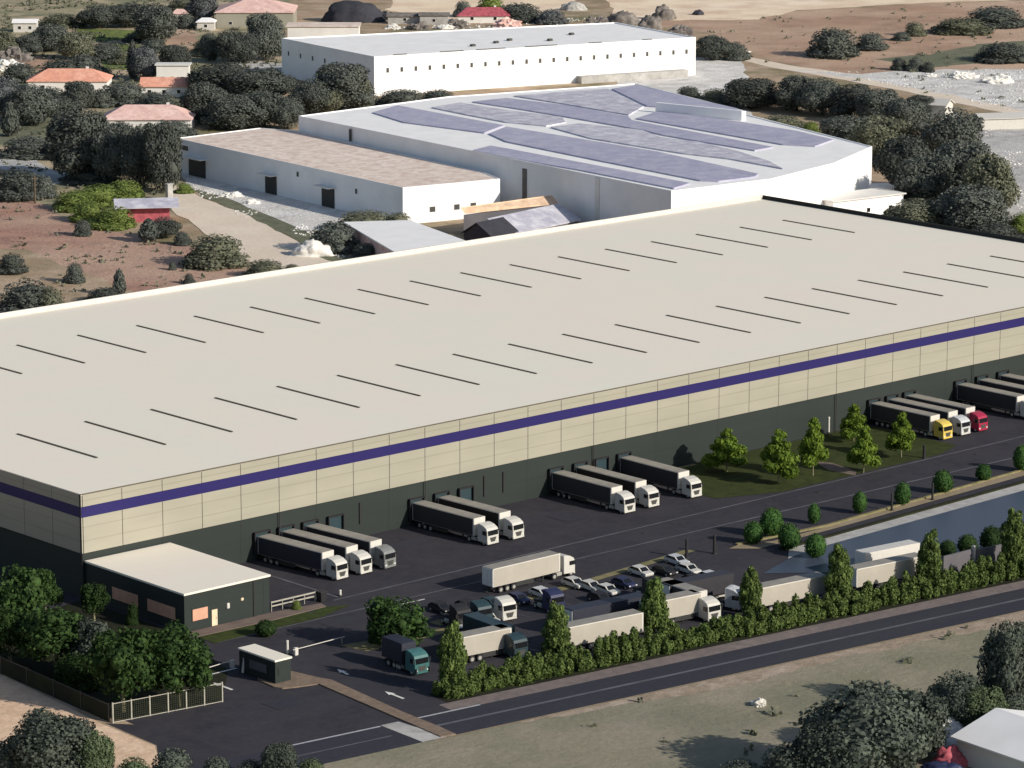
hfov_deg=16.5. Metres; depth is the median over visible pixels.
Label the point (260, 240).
dirt track
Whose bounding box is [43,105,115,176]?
dark tree
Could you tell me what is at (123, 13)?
scattered tree
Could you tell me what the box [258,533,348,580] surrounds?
articulated truck
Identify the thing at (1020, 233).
side lane
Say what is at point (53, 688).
boundary fence
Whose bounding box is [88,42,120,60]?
scattered shrub
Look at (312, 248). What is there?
debris heap
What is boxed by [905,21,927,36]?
slope shrub
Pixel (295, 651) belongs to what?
barrier gate
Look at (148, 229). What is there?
field shrub
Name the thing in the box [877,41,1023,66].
hillside grass
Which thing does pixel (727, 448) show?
lawn tree
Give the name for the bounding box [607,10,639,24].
boulder
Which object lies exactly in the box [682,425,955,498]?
lawn
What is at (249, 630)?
lawn
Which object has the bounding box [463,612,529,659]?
articulated truck
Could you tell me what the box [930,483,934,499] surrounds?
lamp stub
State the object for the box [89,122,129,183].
dark tree
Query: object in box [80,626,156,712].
garden tree
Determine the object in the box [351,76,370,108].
dark tree
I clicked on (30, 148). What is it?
dark hedge
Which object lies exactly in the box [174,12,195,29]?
scattered shrub
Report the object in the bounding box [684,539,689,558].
gate post
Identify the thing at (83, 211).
vine shrub
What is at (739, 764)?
scrub shrub
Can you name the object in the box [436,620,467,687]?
hedge tree
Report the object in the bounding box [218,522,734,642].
yard line
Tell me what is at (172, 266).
field shrub
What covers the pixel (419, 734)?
crossing
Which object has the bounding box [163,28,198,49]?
dry clearing
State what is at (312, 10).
ground
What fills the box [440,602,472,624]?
tractor unit
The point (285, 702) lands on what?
asphalt patch
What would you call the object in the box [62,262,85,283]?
field shrub
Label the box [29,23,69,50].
scattered tree
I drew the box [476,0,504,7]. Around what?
scattered shrub
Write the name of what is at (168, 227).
field shrub
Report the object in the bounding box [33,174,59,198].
field shrub
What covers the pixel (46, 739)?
scrub tree
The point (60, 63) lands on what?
scattered shrub
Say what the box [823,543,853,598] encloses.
hedge tree
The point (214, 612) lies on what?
door
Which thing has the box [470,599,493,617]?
tractor unit
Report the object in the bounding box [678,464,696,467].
footpath
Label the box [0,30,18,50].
scattered tree
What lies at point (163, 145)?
dark tree
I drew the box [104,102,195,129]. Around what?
house
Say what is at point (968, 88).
rubble yard
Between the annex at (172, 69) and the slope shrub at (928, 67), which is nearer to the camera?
the annex at (172, 69)
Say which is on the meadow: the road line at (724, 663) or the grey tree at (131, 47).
the grey tree at (131, 47)
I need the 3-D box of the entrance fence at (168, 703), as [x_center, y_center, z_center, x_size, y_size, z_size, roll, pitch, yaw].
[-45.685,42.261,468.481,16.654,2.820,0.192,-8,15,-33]
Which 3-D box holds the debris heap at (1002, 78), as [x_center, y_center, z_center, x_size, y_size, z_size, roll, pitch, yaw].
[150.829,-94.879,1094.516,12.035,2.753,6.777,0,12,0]
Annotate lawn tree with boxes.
[700,428,747,471]
[760,429,799,482]
[797,417,828,475]
[839,404,870,440]
[846,427,881,472]
[884,411,916,456]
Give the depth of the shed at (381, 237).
800.71 m
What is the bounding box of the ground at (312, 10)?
[0,0,1018,753]
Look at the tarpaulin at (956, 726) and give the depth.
454.87 m
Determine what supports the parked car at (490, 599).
on the yard at (240, 720)
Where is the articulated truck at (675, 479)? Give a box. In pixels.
[620,455,702,498]
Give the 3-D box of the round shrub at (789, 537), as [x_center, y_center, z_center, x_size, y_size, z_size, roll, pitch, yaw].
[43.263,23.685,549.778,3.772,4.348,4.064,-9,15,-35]
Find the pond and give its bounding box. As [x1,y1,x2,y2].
[764,490,1023,572]
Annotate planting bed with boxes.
[0,601,227,718]
[341,628,446,650]
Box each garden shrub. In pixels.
[52,652,101,693]
[125,602,138,625]
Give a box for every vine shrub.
[52,189,103,213]
[67,201,103,222]
[72,220,91,236]
[81,183,123,207]
[86,205,136,230]
[108,179,145,198]
[173,183,194,193]
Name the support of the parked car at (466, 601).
on the yard at (240, 720)
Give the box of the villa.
[214,0,297,27]
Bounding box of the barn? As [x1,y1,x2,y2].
[950,708,1023,767]
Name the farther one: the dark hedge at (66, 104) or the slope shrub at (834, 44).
the slope shrub at (834, 44)
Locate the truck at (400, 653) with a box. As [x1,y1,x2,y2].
[381,633,430,675]
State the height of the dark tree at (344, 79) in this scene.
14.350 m
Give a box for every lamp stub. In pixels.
[890,493,892,510]
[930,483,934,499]
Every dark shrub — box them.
[310,220,359,254]
[336,209,389,229]
[350,243,374,257]
[385,211,411,220]
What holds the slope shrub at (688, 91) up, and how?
on the concrete yard at (720, 73)
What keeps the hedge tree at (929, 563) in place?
on the hedge bed at (719, 642)
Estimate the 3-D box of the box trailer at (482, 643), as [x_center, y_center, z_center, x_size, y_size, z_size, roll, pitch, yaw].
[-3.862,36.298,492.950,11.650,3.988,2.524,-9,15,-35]
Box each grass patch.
[77,29,134,40]
[101,44,141,69]
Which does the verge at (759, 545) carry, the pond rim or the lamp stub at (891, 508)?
the lamp stub at (891, 508)
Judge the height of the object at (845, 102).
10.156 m
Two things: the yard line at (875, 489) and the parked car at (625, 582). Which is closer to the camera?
the parked car at (625, 582)
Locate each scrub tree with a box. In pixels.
[0,706,96,767]
[71,728,115,767]
[258,742,301,767]
[791,716,854,767]
[795,680,936,767]
[890,688,951,756]
[924,669,986,724]
[960,685,1010,726]
[976,620,1023,699]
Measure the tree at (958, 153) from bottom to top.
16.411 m
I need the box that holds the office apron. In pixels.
[189,603,325,636]
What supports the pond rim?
on the yard at (240, 720)
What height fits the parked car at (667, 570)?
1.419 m
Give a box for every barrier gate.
[209,659,234,667]
[293,636,344,655]
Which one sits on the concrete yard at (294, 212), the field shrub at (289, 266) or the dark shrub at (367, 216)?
the dark shrub at (367, 216)
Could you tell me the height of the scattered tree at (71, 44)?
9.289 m
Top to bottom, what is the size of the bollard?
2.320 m
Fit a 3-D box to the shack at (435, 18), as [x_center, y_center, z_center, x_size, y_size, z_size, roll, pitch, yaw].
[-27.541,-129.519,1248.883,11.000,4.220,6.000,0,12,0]
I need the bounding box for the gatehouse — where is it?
[238,644,291,683]
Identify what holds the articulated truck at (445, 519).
on the yard at (240, 720)
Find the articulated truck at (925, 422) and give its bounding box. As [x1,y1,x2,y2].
[870,401,953,439]
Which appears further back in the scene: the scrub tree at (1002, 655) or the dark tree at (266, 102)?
the dark tree at (266, 102)
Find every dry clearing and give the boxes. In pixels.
[22,56,63,69]
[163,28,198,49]
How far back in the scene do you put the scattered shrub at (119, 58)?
1137.58 m
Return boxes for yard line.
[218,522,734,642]
[271,575,337,596]
[335,436,1023,599]
[736,458,1011,521]
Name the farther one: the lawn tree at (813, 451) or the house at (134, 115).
the house at (134, 115)
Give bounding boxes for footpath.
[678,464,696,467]
[819,462,855,475]
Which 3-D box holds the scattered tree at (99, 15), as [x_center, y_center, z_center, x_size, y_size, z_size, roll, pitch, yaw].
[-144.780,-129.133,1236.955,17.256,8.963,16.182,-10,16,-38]
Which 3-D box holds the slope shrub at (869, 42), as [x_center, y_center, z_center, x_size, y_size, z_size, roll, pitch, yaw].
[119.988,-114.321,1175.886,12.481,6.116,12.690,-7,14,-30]
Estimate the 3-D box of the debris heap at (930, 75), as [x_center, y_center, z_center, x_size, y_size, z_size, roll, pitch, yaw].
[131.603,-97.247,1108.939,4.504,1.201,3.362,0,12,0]
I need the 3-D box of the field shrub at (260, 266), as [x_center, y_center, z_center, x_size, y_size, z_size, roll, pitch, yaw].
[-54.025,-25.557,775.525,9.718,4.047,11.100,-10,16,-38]
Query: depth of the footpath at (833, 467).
601.81 m
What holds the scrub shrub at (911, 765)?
on the field at (710, 729)
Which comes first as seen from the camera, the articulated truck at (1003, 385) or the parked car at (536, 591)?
the parked car at (536, 591)
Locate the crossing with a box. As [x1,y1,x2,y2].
[381,722,446,741]
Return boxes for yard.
[0,402,1023,766]
[182,173,351,230]
[616,58,752,115]
[788,69,1023,110]
[871,183,905,204]
[942,114,1023,219]
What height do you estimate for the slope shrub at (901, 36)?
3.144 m
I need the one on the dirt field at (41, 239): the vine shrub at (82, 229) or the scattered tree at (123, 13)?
the vine shrub at (82, 229)
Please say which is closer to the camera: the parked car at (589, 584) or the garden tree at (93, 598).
the garden tree at (93, 598)
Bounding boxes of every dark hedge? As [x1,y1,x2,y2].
[0,136,49,159]
[39,86,62,97]
[48,95,81,117]
[86,88,115,108]
[101,80,147,106]
[108,121,134,131]
[136,92,179,106]
[155,120,198,136]
[373,89,425,104]
[422,89,453,98]
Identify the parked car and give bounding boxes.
[428,600,448,613]
[454,598,472,607]
[459,624,462,631]
[478,596,494,605]
[506,591,531,605]
[528,585,546,597]
[561,575,582,589]
[578,579,598,591]
[587,590,609,600]
[595,582,620,596]
[611,575,636,589]
[628,564,653,577]
[652,563,677,576]
[664,553,689,563]
[675,562,701,573]
[681,573,697,577]
[697,569,712,573]
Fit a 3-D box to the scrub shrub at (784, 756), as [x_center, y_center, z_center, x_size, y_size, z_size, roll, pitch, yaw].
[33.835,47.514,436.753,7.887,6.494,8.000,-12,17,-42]
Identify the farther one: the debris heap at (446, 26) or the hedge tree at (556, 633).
the debris heap at (446, 26)
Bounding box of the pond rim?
[788,483,1023,558]
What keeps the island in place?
on the yard at (240, 720)
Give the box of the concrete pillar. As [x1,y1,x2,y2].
[165,183,173,197]
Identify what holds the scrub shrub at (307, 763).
on the field at (710, 729)
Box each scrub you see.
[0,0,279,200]
[0,203,215,300]
[691,2,1023,105]
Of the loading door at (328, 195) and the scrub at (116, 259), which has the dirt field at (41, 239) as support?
the scrub at (116, 259)
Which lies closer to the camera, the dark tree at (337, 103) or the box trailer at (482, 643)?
the box trailer at (482, 643)
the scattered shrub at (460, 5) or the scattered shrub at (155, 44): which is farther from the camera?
the scattered shrub at (460, 5)
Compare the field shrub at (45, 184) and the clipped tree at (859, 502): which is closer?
the clipped tree at (859, 502)
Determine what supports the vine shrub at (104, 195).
on the meadow
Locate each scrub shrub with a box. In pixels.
[0,750,19,767]
[116,757,149,767]
[151,747,192,767]
[203,755,231,767]
[237,758,262,767]
[298,758,324,767]
[719,758,761,767]
[761,741,804,767]
[883,758,916,767]
[1002,687,1023,710]
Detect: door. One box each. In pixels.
[188,159,205,178]
[212,609,217,625]
[256,532,267,552]
[265,176,276,194]
[281,526,291,535]
[305,521,315,530]
[321,188,334,208]
[330,516,341,528]
[411,498,422,518]
[436,493,447,503]
[461,487,471,499]
[551,468,560,487]
[575,463,585,472]
[597,458,606,469]
[619,453,628,472]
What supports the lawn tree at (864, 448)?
on the lawn at (752, 476)
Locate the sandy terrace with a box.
[385,0,574,18]
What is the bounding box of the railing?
[270,591,315,611]
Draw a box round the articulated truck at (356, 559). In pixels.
[282,528,372,574]
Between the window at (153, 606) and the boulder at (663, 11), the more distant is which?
the boulder at (663, 11)
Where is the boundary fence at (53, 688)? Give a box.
[0,656,109,721]
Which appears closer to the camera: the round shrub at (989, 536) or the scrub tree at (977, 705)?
the scrub tree at (977, 705)
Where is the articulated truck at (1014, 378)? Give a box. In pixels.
[1000,373,1023,384]
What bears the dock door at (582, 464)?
in the warehouse
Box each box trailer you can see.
[459,625,511,662]
[563,592,643,621]
[567,609,651,649]
[639,589,701,621]
[662,570,733,597]
[758,571,826,610]
[849,552,918,591]
[855,540,919,563]
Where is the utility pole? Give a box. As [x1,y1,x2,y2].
[31,176,37,203]
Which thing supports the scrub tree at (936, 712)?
on the field at (710, 729)
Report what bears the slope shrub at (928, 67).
on the hillside
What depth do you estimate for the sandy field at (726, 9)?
1304.73 m
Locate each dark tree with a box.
[0,75,17,117]
[0,101,19,136]
[5,83,60,125]
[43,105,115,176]
[60,81,96,108]
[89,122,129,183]
[115,124,155,188]
[141,119,182,192]
[179,81,228,122]
[185,61,244,90]
[200,94,265,129]
[224,67,298,95]
[247,90,283,127]
[268,96,305,128]
[285,78,333,113]
[308,88,343,111]
[311,62,378,109]
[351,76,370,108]
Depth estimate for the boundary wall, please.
537.09 m
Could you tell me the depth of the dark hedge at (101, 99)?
1037.99 m
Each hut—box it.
[173,9,188,19]
[196,18,216,29]
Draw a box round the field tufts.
[587,624,983,758]
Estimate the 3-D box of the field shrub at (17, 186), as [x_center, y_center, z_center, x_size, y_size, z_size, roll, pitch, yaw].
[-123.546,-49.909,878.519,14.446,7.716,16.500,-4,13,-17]
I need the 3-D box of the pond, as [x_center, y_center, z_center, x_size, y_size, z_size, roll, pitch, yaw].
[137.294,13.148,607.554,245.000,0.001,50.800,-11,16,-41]
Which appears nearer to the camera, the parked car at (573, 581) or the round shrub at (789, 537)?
the parked car at (573, 581)
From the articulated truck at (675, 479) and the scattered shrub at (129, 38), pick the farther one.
the scattered shrub at (129, 38)
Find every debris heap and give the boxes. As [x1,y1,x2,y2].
[217,191,244,197]
[243,199,261,203]
[289,239,334,256]
[384,23,401,28]
[435,24,454,28]
[924,73,937,76]
[945,71,979,78]
[979,73,1014,83]
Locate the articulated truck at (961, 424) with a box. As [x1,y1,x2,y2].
[888,397,970,435]
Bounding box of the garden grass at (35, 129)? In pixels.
[0,117,51,144]
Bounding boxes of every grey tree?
[126,40,137,78]
[129,45,159,77]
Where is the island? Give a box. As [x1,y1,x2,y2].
[257,671,455,736]
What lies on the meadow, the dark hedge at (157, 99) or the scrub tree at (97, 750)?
the dark hedge at (157, 99)
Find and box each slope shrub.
[676,86,701,98]
[698,88,725,104]
[722,41,751,61]
[766,114,805,127]
[802,121,819,132]
[805,27,859,59]
[854,31,890,51]
[889,57,906,70]
[890,31,911,40]
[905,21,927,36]
[905,56,922,71]
[921,61,934,72]
[928,17,995,35]
[966,6,1023,28]
[972,222,1023,237]
[973,42,1023,64]
[1010,211,1023,232]
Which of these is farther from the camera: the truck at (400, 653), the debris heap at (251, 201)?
the debris heap at (251, 201)
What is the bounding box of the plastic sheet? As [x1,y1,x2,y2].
[749,697,766,707]
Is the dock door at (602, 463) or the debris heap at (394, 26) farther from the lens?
the debris heap at (394, 26)
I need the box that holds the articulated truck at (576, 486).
[552,470,635,513]
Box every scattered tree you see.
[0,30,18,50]
[14,35,42,53]
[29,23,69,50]
[57,32,95,58]
[75,3,117,27]
[110,2,143,26]
[131,3,177,41]
[158,44,192,61]
[184,0,218,18]
[199,32,217,60]
[213,28,250,62]
[233,32,259,62]
[245,11,286,60]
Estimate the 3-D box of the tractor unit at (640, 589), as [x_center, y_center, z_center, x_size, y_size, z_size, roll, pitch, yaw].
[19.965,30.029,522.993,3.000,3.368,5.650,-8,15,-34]
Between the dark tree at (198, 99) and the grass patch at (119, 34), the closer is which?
the dark tree at (198, 99)
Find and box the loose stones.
[188,18,1023,745]
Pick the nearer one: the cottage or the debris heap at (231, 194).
the debris heap at (231, 194)
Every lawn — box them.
[200,604,350,642]
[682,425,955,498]
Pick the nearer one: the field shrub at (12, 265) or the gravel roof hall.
the field shrub at (12, 265)
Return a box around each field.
[0,201,245,291]
[0,675,158,767]
[320,625,1015,767]
[606,0,993,20]
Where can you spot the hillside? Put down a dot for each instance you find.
(771, 43)
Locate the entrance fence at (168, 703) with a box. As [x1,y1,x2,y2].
[112,682,222,722]
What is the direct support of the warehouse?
on the yard at (240, 720)
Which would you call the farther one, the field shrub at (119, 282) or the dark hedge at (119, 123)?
the dark hedge at (119, 123)
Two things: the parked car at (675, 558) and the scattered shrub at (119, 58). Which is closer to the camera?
the parked car at (675, 558)
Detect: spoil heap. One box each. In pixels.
[0,46,33,61]
[0,59,22,70]
[321,0,385,22]
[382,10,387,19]
[406,21,430,29]
[448,18,468,28]
[492,17,521,27]
[583,15,608,23]
[666,24,694,35]
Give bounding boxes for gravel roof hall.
[178,128,499,222]
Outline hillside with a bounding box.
[661,0,1023,73]
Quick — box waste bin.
[316,589,327,601]
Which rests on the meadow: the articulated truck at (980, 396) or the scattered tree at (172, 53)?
the scattered tree at (172, 53)
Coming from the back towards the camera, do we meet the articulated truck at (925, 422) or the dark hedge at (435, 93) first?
the dark hedge at (435, 93)
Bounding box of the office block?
[85,543,270,631]
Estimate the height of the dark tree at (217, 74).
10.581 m
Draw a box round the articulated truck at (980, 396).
[957,382,1023,416]
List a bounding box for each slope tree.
[696,34,733,59]
[716,77,777,107]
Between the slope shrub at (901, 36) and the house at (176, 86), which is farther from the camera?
the slope shrub at (901, 36)
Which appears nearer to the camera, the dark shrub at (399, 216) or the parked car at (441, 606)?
the parked car at (441, 606)
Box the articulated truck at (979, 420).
[906,394,988,431]
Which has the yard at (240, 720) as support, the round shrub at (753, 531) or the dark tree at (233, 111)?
the round shrub at (753, 531)
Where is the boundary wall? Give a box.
[942,544,1001,573]
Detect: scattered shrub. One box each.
[1,62,35,83]
[35,58,83,73]
[38,13,87,28]
[67,54,103,68]
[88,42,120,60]
[95,66,114,77]
[107,49,127,64]
[121,33,151,42]
[139,38,165,52]
[168,0,189,11]
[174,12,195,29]
[190,39,201,57]
[452,0,470,16]
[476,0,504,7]
[500,2,540,22]
[534,9,569,24]
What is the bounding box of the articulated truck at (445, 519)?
[412,500,499,545]
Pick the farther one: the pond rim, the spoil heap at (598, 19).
the spoil heap at (598, 19)
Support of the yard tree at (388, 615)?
on the yard at (240, 720)
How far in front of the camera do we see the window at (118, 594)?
514.97 m
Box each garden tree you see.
[0,563,48,618]
[0,604,30,660]
[16,606,87,672]
[37,568,63,609]
[67,617,111,678]
[79,582,110,620]
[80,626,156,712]
[140,627,167,666]
[146,619,213,706]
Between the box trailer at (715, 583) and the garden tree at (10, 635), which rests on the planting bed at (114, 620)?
the garden tree at (10, 635)
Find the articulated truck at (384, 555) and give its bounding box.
[306,523,396,569]
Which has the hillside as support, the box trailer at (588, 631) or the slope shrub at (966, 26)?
the slope shrub at (966, 26)
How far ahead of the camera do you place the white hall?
1093.35 m
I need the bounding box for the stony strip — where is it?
[0,248,131,302]
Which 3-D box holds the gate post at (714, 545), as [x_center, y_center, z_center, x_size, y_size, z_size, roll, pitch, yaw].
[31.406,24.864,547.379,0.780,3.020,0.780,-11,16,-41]
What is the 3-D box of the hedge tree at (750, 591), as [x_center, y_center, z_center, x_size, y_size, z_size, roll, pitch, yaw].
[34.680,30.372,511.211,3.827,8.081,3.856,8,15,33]
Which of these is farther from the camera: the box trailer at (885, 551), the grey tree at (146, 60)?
the grey tree at (146, 60)
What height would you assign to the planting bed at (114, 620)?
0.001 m
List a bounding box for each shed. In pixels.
[113,197,178,221]
[343,220,464,254]
[461,195,580,232]
[461,217,518,240]
[823,187,906,214]
[916,97,954,117]
[972,112,1023,129]
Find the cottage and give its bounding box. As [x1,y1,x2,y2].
[12,19,39,31]
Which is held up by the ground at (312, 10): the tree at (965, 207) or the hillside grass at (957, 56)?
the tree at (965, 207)
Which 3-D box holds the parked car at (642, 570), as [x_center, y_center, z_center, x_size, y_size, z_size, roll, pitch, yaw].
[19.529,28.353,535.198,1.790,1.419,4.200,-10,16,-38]
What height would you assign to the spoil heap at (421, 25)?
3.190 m
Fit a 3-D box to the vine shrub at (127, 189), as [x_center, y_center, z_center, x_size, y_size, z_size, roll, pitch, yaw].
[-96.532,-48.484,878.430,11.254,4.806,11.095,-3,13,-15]
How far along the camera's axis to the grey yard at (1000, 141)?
960.06 m
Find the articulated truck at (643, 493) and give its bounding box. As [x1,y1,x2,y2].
[576,465,659,507]
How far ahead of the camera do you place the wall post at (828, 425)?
627.74 m
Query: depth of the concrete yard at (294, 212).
866.32 m
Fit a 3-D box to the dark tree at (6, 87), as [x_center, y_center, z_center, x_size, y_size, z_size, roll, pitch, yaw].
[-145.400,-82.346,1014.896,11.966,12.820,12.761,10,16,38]
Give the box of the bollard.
[921,445,926,458]
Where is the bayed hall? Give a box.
[299,83,871,222]
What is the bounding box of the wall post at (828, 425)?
[827,417,830,432]
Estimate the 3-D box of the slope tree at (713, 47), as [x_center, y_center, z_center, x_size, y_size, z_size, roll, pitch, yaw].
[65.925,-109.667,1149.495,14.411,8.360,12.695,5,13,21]
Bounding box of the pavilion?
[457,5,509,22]
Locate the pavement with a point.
(628, 668)
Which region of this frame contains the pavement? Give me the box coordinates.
[440,580,1023,709]
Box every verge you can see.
[184,183,350,260]
[430,549,695,624]
[521,611,1023,721]
[729,471,1023,548]
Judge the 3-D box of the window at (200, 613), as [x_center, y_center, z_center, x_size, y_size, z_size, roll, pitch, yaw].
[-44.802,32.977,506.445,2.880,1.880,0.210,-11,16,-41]
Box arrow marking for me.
[385,691,403,698]
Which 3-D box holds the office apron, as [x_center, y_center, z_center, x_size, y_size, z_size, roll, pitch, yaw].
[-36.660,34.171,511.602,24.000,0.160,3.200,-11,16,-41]
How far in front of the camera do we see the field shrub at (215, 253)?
784.70 m
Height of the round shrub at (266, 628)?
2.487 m
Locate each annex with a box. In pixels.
[155,62,191,76]
[286,22,360,37]
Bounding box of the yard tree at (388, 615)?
[364,595,435,646]
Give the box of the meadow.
[0,0,290,217]
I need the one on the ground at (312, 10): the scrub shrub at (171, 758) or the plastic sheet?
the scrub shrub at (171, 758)
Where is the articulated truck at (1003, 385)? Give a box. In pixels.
[979,378,1023,393]
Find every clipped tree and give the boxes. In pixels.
[807,503,820,523]
[852,491,867,513]
[893,481,910,504]
[932,469,953,492]
[975,463,991,479]
[1012,444,1023,470]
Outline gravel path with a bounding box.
[0,152,64,184]
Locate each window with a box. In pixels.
[112,586,138,607]
[147,598,175,620]
[179,145,188,151]
[192,606,207,621]
[249,658,266,673]
[278,666,284,675]
[429,206,435,212]
[453,203,459,210]
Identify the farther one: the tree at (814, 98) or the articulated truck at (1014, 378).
the tree at (814, 98)
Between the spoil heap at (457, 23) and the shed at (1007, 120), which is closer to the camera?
the shed at (1007, 120)
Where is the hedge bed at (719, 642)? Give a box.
[429,573,1023,701]
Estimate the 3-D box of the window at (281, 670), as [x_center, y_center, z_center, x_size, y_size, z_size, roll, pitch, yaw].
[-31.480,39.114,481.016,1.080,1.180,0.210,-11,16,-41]
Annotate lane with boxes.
[234,61,281,71]
[881,214,1023,235]
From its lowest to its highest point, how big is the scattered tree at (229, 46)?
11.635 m
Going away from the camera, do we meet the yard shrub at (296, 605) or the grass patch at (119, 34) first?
the yard shrub at (296, 605)
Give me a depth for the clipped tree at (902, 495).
576.21 m
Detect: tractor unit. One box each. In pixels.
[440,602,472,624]
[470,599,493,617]
[491,595,517,620]
[533,587,565,611]
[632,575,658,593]
[716,585,741,611]
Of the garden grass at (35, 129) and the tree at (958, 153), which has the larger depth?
the garden grass at (35, 129)
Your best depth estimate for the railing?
518.18 m
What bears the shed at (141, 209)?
on the ground at (312, 10)
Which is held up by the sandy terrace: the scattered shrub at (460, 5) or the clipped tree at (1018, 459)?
the scattered shrub at (460, 5)
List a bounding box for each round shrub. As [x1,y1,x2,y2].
[254,619,276,636]
[743,520,763,543]
[759,506,783,535]
[777,522,801,549]
[804,533,827,557]
[939,539,956,555]
[957,534,978,551]
[978,525,1001,547]
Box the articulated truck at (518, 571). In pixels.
[482,550,575,592]
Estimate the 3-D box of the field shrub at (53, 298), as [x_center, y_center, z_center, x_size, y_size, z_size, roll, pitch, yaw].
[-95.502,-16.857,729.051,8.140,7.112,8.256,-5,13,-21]
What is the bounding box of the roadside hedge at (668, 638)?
[431,552,1023,698]
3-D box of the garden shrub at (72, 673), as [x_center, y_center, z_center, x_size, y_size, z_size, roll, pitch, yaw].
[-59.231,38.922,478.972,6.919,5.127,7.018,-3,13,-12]
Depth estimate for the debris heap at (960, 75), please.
1103.93 m
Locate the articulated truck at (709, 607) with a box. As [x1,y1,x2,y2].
[661,577,721,621]
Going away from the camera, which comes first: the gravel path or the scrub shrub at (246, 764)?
the scrub shrub at (246, 764)
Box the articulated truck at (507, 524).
[438,495,524,539]
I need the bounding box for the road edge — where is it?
[434,610,1023,739]
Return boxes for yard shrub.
[291,600,302,609]
[367,619,387,644]
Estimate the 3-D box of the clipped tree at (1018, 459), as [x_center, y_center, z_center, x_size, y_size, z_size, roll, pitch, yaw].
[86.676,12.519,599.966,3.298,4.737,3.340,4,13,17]
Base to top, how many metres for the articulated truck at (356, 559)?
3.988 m
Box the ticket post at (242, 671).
[239,655,244,673]
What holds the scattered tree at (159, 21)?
on the meadow
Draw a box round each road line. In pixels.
[290,726,380,745]
[298,735,390,755]
[417,704,479,717]
[437,598,1023,725]
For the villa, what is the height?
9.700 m
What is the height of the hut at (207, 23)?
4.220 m
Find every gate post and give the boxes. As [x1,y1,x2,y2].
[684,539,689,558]
[711,535,717,553]
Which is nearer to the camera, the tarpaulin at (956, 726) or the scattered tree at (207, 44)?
the tarpaulin at (956, 726)
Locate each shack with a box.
[386,12,419,23]
[418,12,449,24]
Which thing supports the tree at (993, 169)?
on the ground at (312, 10)
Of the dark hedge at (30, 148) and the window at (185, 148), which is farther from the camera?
the dark hedge at (30, 148)
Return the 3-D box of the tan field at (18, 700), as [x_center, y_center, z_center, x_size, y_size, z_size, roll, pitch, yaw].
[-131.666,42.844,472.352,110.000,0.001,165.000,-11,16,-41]
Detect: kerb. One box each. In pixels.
[735,469,1022,544]
[778,480,1023,549]
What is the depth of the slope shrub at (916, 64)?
1120.26 m
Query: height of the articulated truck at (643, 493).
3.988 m
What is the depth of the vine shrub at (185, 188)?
885.33 m
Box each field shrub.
[0,168,46,202]
[0,252,28,275]
[0,278,50,312]
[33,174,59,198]
[37,286,64,306]
[58,170,120,185]
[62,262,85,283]
[83,287,121,299]
[112,268,126,293]
[138,218,159,241]
[154,216,182,237]
[168,262,176,270]
[172,231,192,245]
[181,233,250,270]
[183,273,195,283]
[241,259,283,274]
[284,264,298,268]
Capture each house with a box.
[26,66,112,91]
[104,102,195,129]
[139,77,189,96]
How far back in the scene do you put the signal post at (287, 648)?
494.63 m
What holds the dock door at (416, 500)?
in the warehouse
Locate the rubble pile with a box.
[559,1,587,10]
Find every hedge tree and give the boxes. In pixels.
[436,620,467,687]
[540,601,570,656]
[638,576,669,633]
[738,566,762,617]
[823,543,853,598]
[914,528,942,581]
[997,507,1023,570]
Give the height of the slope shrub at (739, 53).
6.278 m
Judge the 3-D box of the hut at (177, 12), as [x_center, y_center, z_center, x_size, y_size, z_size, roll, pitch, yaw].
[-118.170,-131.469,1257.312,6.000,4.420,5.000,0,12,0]
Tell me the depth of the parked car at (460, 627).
502.89 m
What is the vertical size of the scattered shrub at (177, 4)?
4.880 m
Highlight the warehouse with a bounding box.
[0,195,1023,597]
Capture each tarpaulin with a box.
[919,760,962,767]
[930,744,967,766]
[939,717,964,746]
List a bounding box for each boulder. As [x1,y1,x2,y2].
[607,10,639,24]
[638,15,662,30]
[651,4,676,19]
[692,9,703,14]
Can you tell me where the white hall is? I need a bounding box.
[281,22,695,95]
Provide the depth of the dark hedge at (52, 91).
1045.33 m
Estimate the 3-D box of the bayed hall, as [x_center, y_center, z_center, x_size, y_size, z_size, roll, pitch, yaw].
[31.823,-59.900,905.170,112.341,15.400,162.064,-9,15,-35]
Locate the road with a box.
[193,588,1023,767]
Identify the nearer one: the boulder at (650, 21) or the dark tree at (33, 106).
the dark tree at (33, 106)
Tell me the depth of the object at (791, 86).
1026.99 m
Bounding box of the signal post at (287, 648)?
[284,640,289,654]
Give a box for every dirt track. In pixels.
[171,186,331,268]
[745,57,1023,111]
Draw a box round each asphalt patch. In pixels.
[261,696,308,709]
[388,536,436,549]
[547,512,584,521]
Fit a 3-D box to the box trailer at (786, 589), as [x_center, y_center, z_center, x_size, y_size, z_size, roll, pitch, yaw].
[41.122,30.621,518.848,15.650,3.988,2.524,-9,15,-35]
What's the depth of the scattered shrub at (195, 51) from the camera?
1157.01 m
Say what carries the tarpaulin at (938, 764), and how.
on the field at (710, 729)

